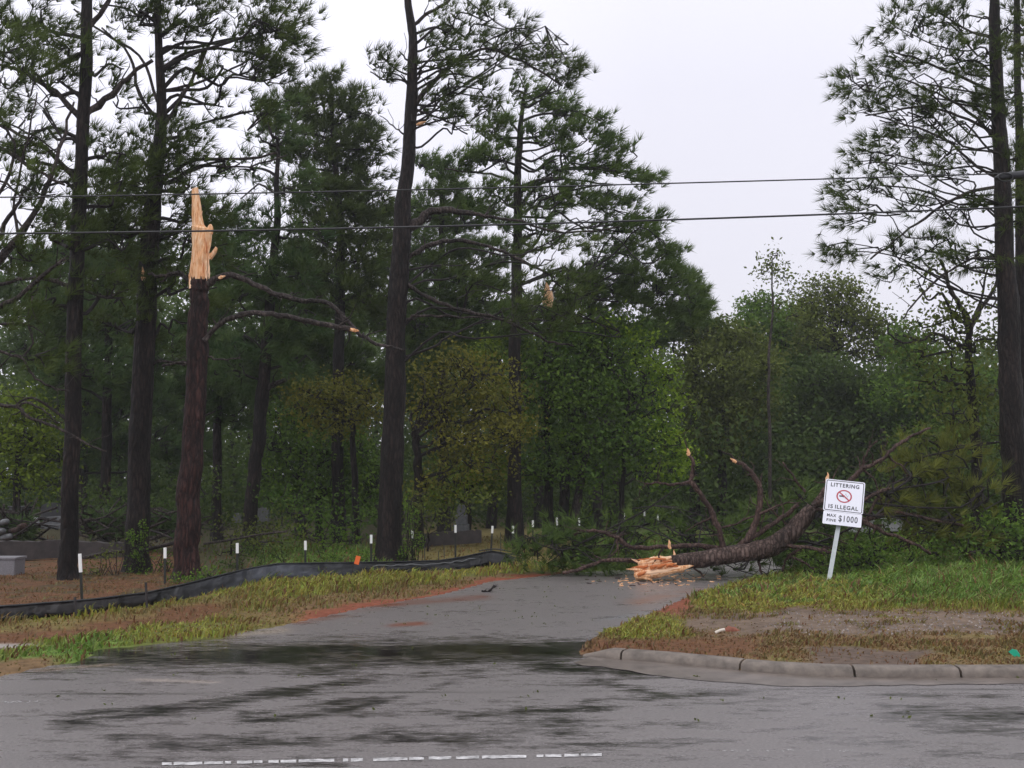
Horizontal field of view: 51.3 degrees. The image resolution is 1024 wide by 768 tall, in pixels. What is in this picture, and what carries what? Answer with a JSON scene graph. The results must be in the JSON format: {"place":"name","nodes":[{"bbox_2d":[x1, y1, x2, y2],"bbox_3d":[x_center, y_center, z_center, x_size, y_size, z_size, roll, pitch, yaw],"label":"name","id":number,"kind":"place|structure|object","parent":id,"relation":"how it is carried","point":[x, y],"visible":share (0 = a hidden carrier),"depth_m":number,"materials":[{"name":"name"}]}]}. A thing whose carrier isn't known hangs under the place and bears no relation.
{"place":"outdoors","nodes":[
{"label":"outdoors","id":0,"kind":"place"},
{"bbox_2d":[0,527,950,590],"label":"grass","id":1,"kind":"structure","parent":0,"point":[487,570],"depth_m":23.08,"materials":[{"name":"green plant"}]},
{"bbox_2d":[0,173,999,197],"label":"overhead cable","id":2,"kind":"object","parent":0,"point":[497,187],"visible":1,"depth_m":14.30,"materials":[{"name":"black plastic"}]},
{"bbox_2d":[994,170,1023,181],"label":"cable splice","id":3,"kind":"object","parent":2,"relation":"hanging from","point":[1008,176],"visible":1,"depth_m":14.25,"materials":[{"name":"black metal"}]},
{"bbox_2d":[0,558,1023,767],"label":"road","id":4,"kind":"structure","parent":0,"point":[232,694],"depth_m":9.22,"materials":[{"name":"grey asphalt"}]},
{"bbox_2d":[481,585,497,591],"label":"twig","id":5,"kind":"object","parent":4,"relation":"on","point":[492,587],"visible":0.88,"depth_m":18.78,"materials":[{"name":"brown wood"}]},
{"bbox_2d":[56,574,1018,721],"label":"leaf litter","id":6,"kind":"object","parent":4,"relation":"on","point":[495,663],"visible":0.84,"depth_m":10.46,"materials":[{"name":"brown plant"}]},
{"bbox_2d":[585,570,745,588],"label":"wood chips","id":7,"kind":"object","parent":4,"relation":"on","point":[675,583],"visible":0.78,"depth_m":20.75,"materials":[{"name":"brown wood"}]},
{"bbox_2d":[498,403,1023,580],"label":"fallen pine","id":8,"kind":"object","parent":4,"relation":"on","point":[778,544],"visible":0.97,"depth_m":21.62,"materials":[{"name":"green plant"}]},
{"bbox_2d":[574,657,1023,685],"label":"gutter","id":9,"kind":"object","parent":4,"relation":"on","point":[689,672],"visible":1,"depth_m":10.48,"materials":[{"name":"concrete"}]},
{"bbox_2d":[0,487,1023,675],"bbox_3d":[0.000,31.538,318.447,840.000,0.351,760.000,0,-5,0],"label":"ground","id":10,"kind":"structure","parent":0,"point":[27,663],"depth_m":14.53,"materials":[{"name":"brown soil"}]},
{"bbox_2d":[0,556,26,574],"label":"headstone","id":11,"kind":"object","parent":10,"relation":"on","point":[12,565],"visible":0.79,"depth_m":20.14,"materials":[{"name":"grey stone"}]},
{"bbox_2d":[8,506,32,516],"bbox_3d":[-15.109,4.017,32.768,0.642,0.534,0.340,0,-5,0],"label":"headstone","id":12,"kind":"object","parent":10,"relation":"on","point":[28,507],"visible":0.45,"depth_m":32.63,"materials":[{"name":"black stone"}]},
{"bbox_2d":[0,493,60,540],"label":"brush pile","id":13,"kind":"object","parent":10,"relation":"on","point":[29,532],"visible":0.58,"depth_m":26.48,"materials":[{"name":"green plant"}]},
{"bbox_2d":[0,533,12,539],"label":"log chunk","id":14,"kind":"object","parent":13,"relation":"on","point":[6,536],"visible":0.98,"depth_m":25.60,"materials":[{"name":"wood"}]},
{"bbox_2d":[0,528,5,534],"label":"log chunk","id":15,"kind":"object","parent":14,"relation":"on","point":[2,530],"visible":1,"depth_m":25.59,"materials":[{"name":"wood"}]},
{"bbox_2d":[0,519,9,524],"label":"log chunk","id":16,"kind":"object","parent":15,"relation":"on","point":[4,521],"visible":1,"depth_m":25.62,"materials":[{"name":"wood"}]},
{"bbox_2d":[7,527,20,533],"bbox_3d":[-11.994,3.528,25.684,0.369,0.176,0.144,-4,-7,36],"label":"log chunk","id":17,"kind":"object","parent":14,"relation":"on","point":[14,530],"visible":1,"depth_m":25.61,"materials":[{"name":"brown plant"}]},
{"bbox_2d":[17,523,27,528],"bbox_3d":[-11.798,3.416,25.694,0.334,0.162,0.141,-5,-7,41],"label":"log chunk","id":18,"kind":"object","parent":17,"relation":"on","point":[23,525],"visible":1,"depth_m":25.61,"materials":[{"name":"brown wood"}]},
{"bbox_2d":[0,376,98,521],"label":"broadleaf tree","id":19,"kind":"object","parent":10,"relation":"on","point":[19,450],"visible":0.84,"depth_m":29.66,"materials":[{"name":"green plant"}]},
{"bbox_2d":[38,503,60,517],"bbox_3d":[-14.097,3.917,32.778,0.773,0.529,0.420,0,-5,0],"label":"headstone","id":20,"kind":"object","parent":10,"relation":"on","point":[51,513],"visible":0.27,"depth_m":32.63,"materials":[{"name":"black stone"}]},
{"bbox_2d":[40,516,60,528],"bbox_3d":[-12.323,3.735,28.777,0.634,0.334,0.420,0,-5,0],"label":"headstone","id":21,"kind":"object","parent":10,"relation":"on","point":[54,523],"visible":0.41,"depth_m":28.63,"materials":[{"name":"stone"}]},
{"bbox_2d":[0,16,115,451],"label":"pine tree","id":22,"kind":"object","parent":10,"relation":"on","point":[33,309],"visible":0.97,"depth_m":18.52,"materials":[{"name":"green plant"}]},
{"bbox_2d":[0,539,123,559],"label":"plot wall","id":23,"kind":"structure","parent":10,"relation":"on","point":[43,549],"depth_m":24.04,"materials":[{"name":"grey concrete"}]},
{"bbox_2d":[0,0,153,580],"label":"pine tree","id":24,"kind":"object","parent":10,"relation":"on","point":[80,173],"visible":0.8,"depth_m":19.79,"materials":[{"name":"green plant"}]},
{"bbox_2d":[78,554,82,598],"bbox_3d":[-6.309,2.877,15.629,0.110,0.778,0.050,0,-5,0],"label":"fence post","id":25,"kind":"object","parent":10,"relation":"on","point":[80,573],"visible":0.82,"depth_m":15.61,"materials":[{"name":"black"}]},
{"bbox_2d":[82,541,123,575],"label":"bush","id":26,"kind":"object","parent":10,"relation":"on","point":[106,558],"visible":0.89,"depth_m":19.95,"materials":[{"name":"green plant"}]},
{"bbox_2d":[4,159,212,542],"bbox_3d":[-11.572,-1.129,30.238,6.376,11.497,3.684,0,-5,0],"label":"pine tree","id":27,"kind":"object","parent":10,"relation":"on","point":[109,376],"visible":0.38,"depth_m":29.94,"materials":[{"name":"green plant"}]},
{"bbox_2d":[0,231,228,533],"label":"pine tree","id":28,"kind":"object","parent":10,"relation":"on","point":[120,440],"visible":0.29,"depth_m":37.72,"materials":[{"name":"green plant"}]},
{"bbox_2d":[59,498,217,546],"bbox_3d":[-9.240,3.509,26.799,4.158,1.336,2.138,0,-5,0],"label":"brush pile","id":29,"kind":"object","parent":10,"relation":"on","point":[106,519],"visible":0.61,"depth_m":26.46,"materials":[{"name":"green plant"}]},
{"bbox_2d":[46,462,237,541],"bbox_3d":[-9.662,3.212,27.836,4.851,2.395,2.068,0,-5,0],"label":"bush","id":30,"kind":"object","parent":10,"relation":"on","point":[82,501],"visible":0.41,"depth_m":27.82,"materials":[{"name":"green plant"}]},
{"bbox_2d":[147,545,173,571],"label":"bush","id":31,"kind":"object","parent":10,"relation":"on","point":[161,564],"visible":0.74,"depth_m":20.77,"materials":[{"name":"green plant"}]},
{"bbox_2d":[163,548,166,583],"bbox_3d":[-5.932,3.136,18.245,0.063,0.670,0.050,0,-5,0],"label":"fence post","id":32,"kind":"object","parent":10,"relation":"on","point":[164,553],"visible":0.82,"depth_m":18.23,"materials":[{"name":"black"}]},
{"bbox_2d":[82,529,286,559],"bbox_3d":[-6.516,3.172,21.125,3.984,0.629,1.725,1,-5,-10],"label":"fallen branch","id":33,"kind":"object","parent":10,"relation":"on","point":[159,546],"visible":0.61,"depth_m":21.20,"materials":[{"name":"brown wood"}]},
{"bbox_2d":[56,0,333,571],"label":"pine tree","id":34,"kind":"object","parent":10,"relation":"on","point":[145,330],"visible":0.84,"depth_m":21.51,"materials":[{"name":"green plant"}]},
{"bbox_2d":[123,518,152,574],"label":"ivy","id":35,"kind":"object","parent":34,"relation":"attached to","point":[137,552],"visible":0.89,"depth_m":20.38,"materials":[{"name":"green plant"}]},
{"bbox_2d":[167,565,225,583],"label":"bush","id":36,"kind":"object","parent":10,"relation":"on","point":[200,576],"visible":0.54,"depth_m":18.35,"materials":[{"name":"green plant"}]},
{"bbox_2d":[161,192,289,540],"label":"pine tree","id":37,"kind":"object","parent":10,"relation":"on","point":[220,398],"visible":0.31,"depth_m":31.83,"materials":[{"name":"green plant"}]},
{"bbox_2d":[232,513,241,522],"bbox_3d":[-9.203,4.485,35.738,0.281,0.327,0.210,0,-5,0],"label":"headstone","id":38,"kind":"object","parent":10,"relation":"on","point":[236,518],"visible":0.71,"depth_m":35.66,"materials":[{"name":"stone"}]},
{"bbox_2d":[236,543,238,570],"bbox_3d":[-4.909,3.207,19.069,0.061,0.724,0.050,0,-5,0],"label":"fence post","id":39,"kind":"object","parent":10,"relation":"on","point":[237,548],"visible":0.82,"depth_m":19.06,"materials":[{"name":"black"}]},
{"bbox_2d":[217,539,309,568],"bbox_3d":[-5.059,3.506,21.782,1.851,0.695,0.939,0,-5,0],"label":"bush","id":40,"kind":"object","parent":10,"relation":"on","point":[251,553],"visible":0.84,"depth_m":21.75,"materials":[{"name":"green plant"}]},
{"bbox_2d":[257,507,270,521],"bbox_3d":[-8.807,4.620,37.734,0.475,0.504,0.280,0,-5,0],"label":"headstone","id":41,"kind":"object","parent":10,"relation":"on","point":[261,516],"visible":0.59,"depth_m":37.63,"materials":[{"name":"stone"}]},
{"bbox_2d":[201,497,328,556],"bbox_3d":[-6.025,3.656,25.509,3.332,1.890,2.175,0,-5,0],"label":"bush","id":42,"kind":"object","parent":10,"relation":"on","point":[263,537],"visible":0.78,"depth_m":25.31,"materials":[{"name":"green plant"}]},
{"bbox_2d":[0,548,530,621],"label":"silt fence","id":43,"kind":"object","parent":10,"relation":"on","point":[195,588],"visible":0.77,"depth_m":18.18,"materials":[{"name":"black fabric"}]},
{"bbox_2d":[207,88,339,552],"bbox_3d":[-6.231,-1.778,27.404,3.758,12.295,2.964,0,-5,0],"label":"pine tree","id":44,"kind":"object","parent":10,"relation":"on","point":[270,347],"visible":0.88,"depth_m":27.17,"materials":[{"name":"green plant"}]},
{"bbox_2d":[148,187,405,579],"bbox_3d":[-4.392,-0.040,19.573,5.004,7.354,0.924,-1,-5,9],"label":"broken pine","id":45,"kind":"object","parent":10,"relation":"on","point":[187,535],"visible":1,"depth_m":19.53,"materials":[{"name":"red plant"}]},
{"bbox_2d":[304,541,306,561],"bbox_3d":[-4.009,3.389,20.699,0.057,0.691,0.050,0,-5,0],"label":"fence post","id":46,"kind":"object","parent":10,"relation":"on","point":[305,548],"visible":0.68,"depth_m":20.69,"materials":[{"name":"white"}]},
{"bbox_2d":[227,232,385,535],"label":"pine tree","id":47,"kind":"object","parent":10,"relation":"on","point":[353,347],"visible":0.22,"depth_m":35.88,"materials":[{"name":"green plant"}]},
{"bbox_2d":[0,560,645,674],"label":"grass","id":48,"kind":"structure","parent":10,"relation":"on","point":[265,597],"depth_m":15.82,"materials":[{"name":"green plant"}]},
{"bbox_2d":[237,389,410,537],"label":"broadleaf tree","id":49,"kind":"object","parent":10,"relation":"on","point":[305,446],"visible":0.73,"depth_m":33.40,"materials":[{"name":"green plant"}]},
{"bbox_2d":[250,59,401,540],"bbox_3d":[-5.704,-2.724,33.552,5.265,15.342,3.495,0,-5,0],"label":"pine tree","id":50,"kind":"object","parent":10,"relation":"on","point":[361,210],"visible":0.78,"depth_m":33.37,"materials":[{"name":"green plant"}]},
{"bbox_2d":[270,361,383,543],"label":"broadleaf tree","id":51,"kind":"object","parent":10,"relation":"on","point":[335,399],"visible":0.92,"depth_m":30.78,"materials":[{"name":"green plant"}]},
{"bbox_2d":[242,469,411,555],"bbox_3d":[-4.506,3.320,26.644,3.817,2.390,3.196,5,-7,-43],"label":"bush","id":52,"kind":"object","parent":10,"relation":"on","point":[340,526],"visible":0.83,"depth_m":26.70,"materials":[{"name":"green plant"}]},
{"bbox_2d":[309,546,376,561],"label":"bush","id":53,"kind":"object","parent":10,"relation":"on","point":[345,551],"visible":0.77,"depth_m":23.53,"materials":[{"name":"green plant"}]},
{"bbox_2d":[351,556,360,575],"bbox_3d":[-2.978,3.508,20.291,0.198,0.488,0.019,0,-5,0],"label":"marker flag","id":54,"kind":"object","parent":10,"relation":"on","point":[357,559],"visible":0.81,"depth_m":20.30,"materials":[{"name":"orange plastic"}]},
{"bbox_2d":[370,535,371,561],"bbox_3d":[-2.947,3.531,22.319,0.055,0.750,0.050,0,-5,0],"label":"fence post","id":55,"kind":"object","parent":10,"relation":"on","point":[370,548],"visible":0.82,"depth_m":22.30,"materials":[{"name":"black"}]},
{"bbox_2d":[345,193,509,530],"bbox_3d":[-3.234,-0.901,40.168,6.909,12.950,4.022,0,-5,0],"label":"pine tree","id":56,"kind":"object","parent":10,"relation":"on","point":[375,326],"visible":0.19,"depth_m":39.75,"materials":[{"name":"green plant"}]},
{"bbox_2d":[424,529,481,545],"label":"plot wall","id":57,"kind":"structure","parent":10,"relation":"on","point":[466,537],"depth_m":29.23,"materials":[{"name":"grey concrete"}]},
{"bbox_2d":[454,525,456,555],"bbox_3d":[-1.328,3.722,25.055,0.055,0.815,0.050,0,-5,0],"label":"fence post","id":58,"kind":"object","parent":10,"relation":"on","point":[455,529],"visible":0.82,"depth_m":25.05,"materials":[{"name":"white"}]},
{"bbox_2d":[401,481,511,550],"bbox_3d":[-1.740,3.422,27.321,3.494,1.909,2.184,0,-5,0],"label":"bush","id":59,"kind":"object","parent":10,"relation":"on","point":[420,507],"visible":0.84,"depth_m":27.27,"materials":[{"name":"green plant"}]},
{"bbox_2d":[453,504,468,530],"bbox_3d":[-1.461,3.873,30.773,0.444,0.783,0.700,0,-5,0],"label":"headstone","id":60,"kind":"object","parent":10,"relation":"on","point":[461,520],"visible":0.64,"depth_m":30.50,"materials":[{"name":"stone"}]},
{"bbox_2d":[405,145,536,531],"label":"pine tree","id":61,"kind":"object","parent":10,"relation":"on","point":[445,292],"visible":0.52,"depth_m":38.19,"materials":[{"name":"green plant"}]},
{"bbox_2d":[402,334,549,547],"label":"broadleaf tree","id":62,"kind":"object","parent":10,"relation":"on","point":[429,415],"visible":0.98,"depth_m":28.87,"materials":[{"name":"green plant"}]},
{"bbox_2d":[403,325,561,529],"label":"broadleaf tree","id":63,"kind":"object","parent":10,"relation":"on","point":[479,485],"visible":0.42,"depth_m":33.58,"materials":[{"name":"green plant"}]},
{"bbox_2d":[362,0,620,560],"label":"pine tree","id":64,"kind":"object","parent":10,"relation":"on","point":[389,536],"visible":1,"depth_m":24.25,"materials":[{"name":"green plant"}]},
{"bbox_2d":[397,493,425,560],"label":"ivy","id":65,"kind":"object","parent":64,"relation":"attached to","point":[404,555],"visible":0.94,"depth_m":23.36,"materials":[{"name":"green plant"}]},
{"bbox_2d":[490,526,493,547],"bbox_3d":[-0.499,3.862,26.280,0.094,0.730,0.050,0,-5,0],"label":"fence post","id":66,"kind":"object","parent":10,"relation":"on","point":[492,527],"visible":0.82,"depth_m":26.27,"materials":[{"name":"white"}]},
{"bbox_2d":[0,218,1001,530],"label":"wood","id":67,"kind":"object","parent":10,"relation":"on","point":[234,444],"visible":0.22,"depth_m":43.82,"materials":[{"name":"green plant"}]},
{"bbox_2d":[444,69,695,543],"bbox_3d":[1.759,-2.436,31.185,7.541,14.293,2.962,0,-5,0],"label":"pine tree","id":68,"kind":"object","parent":10,"relation":"on","point":[483,154],"visible":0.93,"depth_m":31.46,"materials":[{"name":"green plant"}]},
{"bbox_2d":[475,300,687,540],"bbox_3d":[2.173,1.025,32.660,6.681,7.681,4.260,0,-5,0],"label":"broadleaf tree","id":69,"kind":"object","parent":10,"relation":"on","point":[575,405],"visible":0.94,"depth_m":32.34,"materials":[{"name":"green plant"}]},
{"bbox_2d":[482,236,721,534],"bbox_3d":[2.809,0.025,33.028,7.447,9.740,3.126,0,-5,0],"label":"pine tree","id":70,"kind":"object","parent":10,"relation":"on","point":[627,283],"visible":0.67,"depth_m":33.06,"materials":[{"name":"green plant"}]},
{"bbox_2d":[583,648,625,659],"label":"kerb","id":71,"kind":"structure","parent":10,"relation":"on","point":[612,653],"depth_m":11.65,"materials":[{"name":"concrete"}]},
{"bbox_2d":[553,493,678,526],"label":"bush","id":72,"kind":"object","parent":10,"relation":"on","point":[640,510],"visible":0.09,"depth_m":44.49,"materials":[{"name":"green plant"}]},
{"bbox_2d":[584,299,713,534],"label":"broadleaf tree","id":73,"kind":"object","parent":10,"relation":"on","point":[677,453],"visible":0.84,"depth_m":32.37,"materials":[{"name":"green plant"}]},
{"bbox_2d":[632,261,733,525],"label":"pine tree","id":74,"kind":"object","parent":10,"relation":"on","point":[673,334],"visible":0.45,"depth_m":44.07,"materials":[{"name":"green plant"}]},
{"bbox_2d":[622,649,744,669],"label":"kerb","id":75,"kind":"structure","parent":10,"relation":"on","point":[711,661],"depth_m":11.25,"materials":[{"name":"concrete"}]},
{"bbox_2d":[715,628,724,633],"bbox_3d":[2.587,3.075,13.271,0.133,0.078,0.035,0,-5,0],"label":"litter scrap","id":76,"kind":"object","parent":10,"relation":"on","point":[719,630],"visible":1,"depth_m":13.26,"materials":[{"name":"beige paper"}]},
{"bbox_2d":[647,307,797,522],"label":"broadleaf tree","id":77,"kind":"object","parent":10,"relation":"on","point":[725,378],"visible":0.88,"depth_m":43.52,"materials":[{"name":"green plant"}]},
{"bbox_2d":[637,469,820,523],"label":"bush","id":78,"kind":"object","parent":10,"relation":"on","point":[684,493],"visible":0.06,"depth_m":46.39,"materials":[{"name":"green plant"}]},
{"bbox_2d":[725,626,739,631],"bbox_3d":[2.760,3.099,13.413,0.241,0.121,0.122,0,-5,0],"label":"clay lump","id":79,"kind":"object","parent":10,"relation":"on","point":[730,628],"visible":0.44,"depth_m":13.38,"materials":[{"name":"orange soil"}]},
{"bbox_2d":[724,279,828,519],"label":"broadleaf tree","id":80,"kind":"object","parent":10,"relation":"on","point":[760,312],"visible":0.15,"depth_m":49.86,"materials":[{"name":"green plant"}]},
{"bbox_2d":[744,237,834,522],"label":"sapling","id":81,"kind":"object","parent":10,"relation":"on","point":[772,267],"visible":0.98,"depth_m":40.34,"materials":[{"name":"green plant"}]},
{"bbox_2d":[741,659,852,676],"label":"kerb","id":82,"kind":"structure","parent":10,"relation":"on","point":[802,668],"depth_m":10.66,"materials":[{"name":"concrete"}]},
{"bbox_2d":[581,578,1023,664],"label":"grass","id":83,"kind":"structure","parent":10,"relation":"on","point":[992,603],"depth_m":13.01,"materials":[{"name":"green plant"}]},
{"bbox_2d":[779,291,854,473],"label":"broadleaf tree","id":84,"kind":"object","parent":10,"relation":"on","point":[789,310],"visible":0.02,"depth_m":54.03,"materials":[{"name":"green plant"}]},
{"bbox_2d":[822,479,864,578],"bbox_3d":[6.294,2.838,20.178,0.798,2.083,0.529,-2,-6,17],"label":"littering sign","id":85,"kind":"object","parent":10,"relation":"on","point":[843,499],"visible":0.99,"depth_m":20.29,"materials":[{"name":"white metal"}]},
{"bbox_2d":[759,346,937,512],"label":"broadleaf tree","id":86,"kind":"object","parent":10,"relation":"on","point":[837,382],"visible":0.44,"depth_m":45.36,"materials":[{"name":"green plant"}]},
{"bbox_2d":[768,267,933,479],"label":"broadleaf tree","id":87,"kind":"object","parent":10,"relation":"on","point":[843,315],"visible":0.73,"depth_m":48.20,"materials":[{"name":"green plant"}]},
{"bbox_2d":[849,520,873,532],"bbox_3d":[8.750,3.562,26.785,0.532,0.313,0.540,0,-5,0],"label":"grave marker","id":88,"kind":"object","parent":10,"relation":"on","point":[861,528],"visible":0.23,"depth_m":26.53,"materials":[{"name":"white stone"}]},
{"bbox_2d":[776,520,959,576],"bbox_3d":[7.192,3.457,21.364,3.957,1.515,1.687,0,-5,0],"label":"bush","id":89,"kind":"object","parent":10,"relation":"on","point":[871,559],"visible":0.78,"depth_m":21.29,"materials":[{"name":"green plant"}]},
{"bbox_2d":[881,518,901,531],"bbox_3d":[9.565,3.539,26.787,0.438,0.313,0.540,0,-5,0],"label":"grave marker","id":90,"kind":"object","parent":10,"relation":"on","point":[895,527],"visible":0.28,"depth_m":26.54,"materials":[{"name":"white stone"}]},
{"bbox_2d":[852,664,959,677],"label":"kerb","id":91,"kind":"structure","parent":10,"relation":"on","point":[913,671],"depth_m":10.50,"materials":[{"name":"concrete"}]},
{"bbox_2d":[820,438,1001,550],"bbox_3d":[10.898,2.838,26.822,6.145,3.070,3.359,0,-5,0],"label":"bush","id":92,"kind":"object","parent":10,"relation":"on","point":[991,492],"visible":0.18,"depth_m":26.62,"materials":[{"name":"green plant"}]},
{"bbox_2d":[802,0,1023,562],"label":"pine tree","id":93,"kind":"object","parent":10,"relation":"on","point":[1011,400],"visible":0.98,"depth_m":22.93,"materials":[{"name":"green plant"}]},
{"bbox_2d":[854,314,1000,527],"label":"broadleaf tree","id":94,"kind":"object","parent":10,"relation":"on","point":[893,392],"visible":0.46,"depth_m":41.70,"materials":[{"name":"green plant"}]},
{"bbox_2d":[877,241,1014,550],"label":"broadleaf tree","id":95,"kind":"object","parent":10,"relation":"on","point":[969,386],"visible":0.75,"depth_m":25.07,"materials":[{"name":"green plant"}]},
{"bbox_2d":[936,550,998,560],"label":"broken branch","id":96,"kind":"object","parent":10,"relation":"on","point":[971,553],"visible":0.18,"depth_m":22.76,"materials":[{"name":"brown plant"}]},
{"bbox_2d":[923,483,1023,565],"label":"bush","id":97,"kind":"object","parent":10,"relation":"on","point":[1017,535],"visible":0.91,"depth_m":21.24,"materials":[{"name":"green plant"}]},
{"bbox_2d":[954,664,1023,677],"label":"kerb","id":98,"kind":"structure","parent":10,"relation":"on","point":[990,671],"depth_m":10.49,"materials":[{"name":"concrete"}]},
{"bbox_2d":[983,0,1023,417],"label":"pine tree","id":99,"kind":"object","parent":10,"relation":"on","point":[1019,240],"visible":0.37,"depth_m":24.39,"materials":[{"name":"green plant"}]},
{"bbox_2d":[1009,649,1019,656],"bbox_3d":[5.293,2.840,11.234,0.134,0.096,0.008,0,-5,0],"label":"plastic scrap","id":100,"kind":"object","parent":10,"relation":"on","point":[1014,652],"visible":0.89,"depth_m":11.23,"materials":[{"name":"teal plastic"}]},
{"bbox_2d":[0,206,1023,234],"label":"overhead cable","id":101,"kind":"object","parent":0,"point":[513,223],"visible":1,"depth_m":14.25,"materials":[{"name":"black plastic"}]},
{"bbox_2d":[0,0,1023,481],"label":"sky","id":102,"kind":"structure","parent":0,"point":[715,90],"materials":[{"name":"white"}]},
{"bbox_2d":[577,528,1023,615],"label":"grass","id":103,"kind":"structure","parent":0,"point":[769,591],"depth_m":17.95,"materials":[{"name":"green plant"}]},
{"bbox_2d":[764,611,1023,634],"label":"gravel","id":104,"kind":"structure","parent":0,"point":[845,627],"depth_m":13.50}
]}

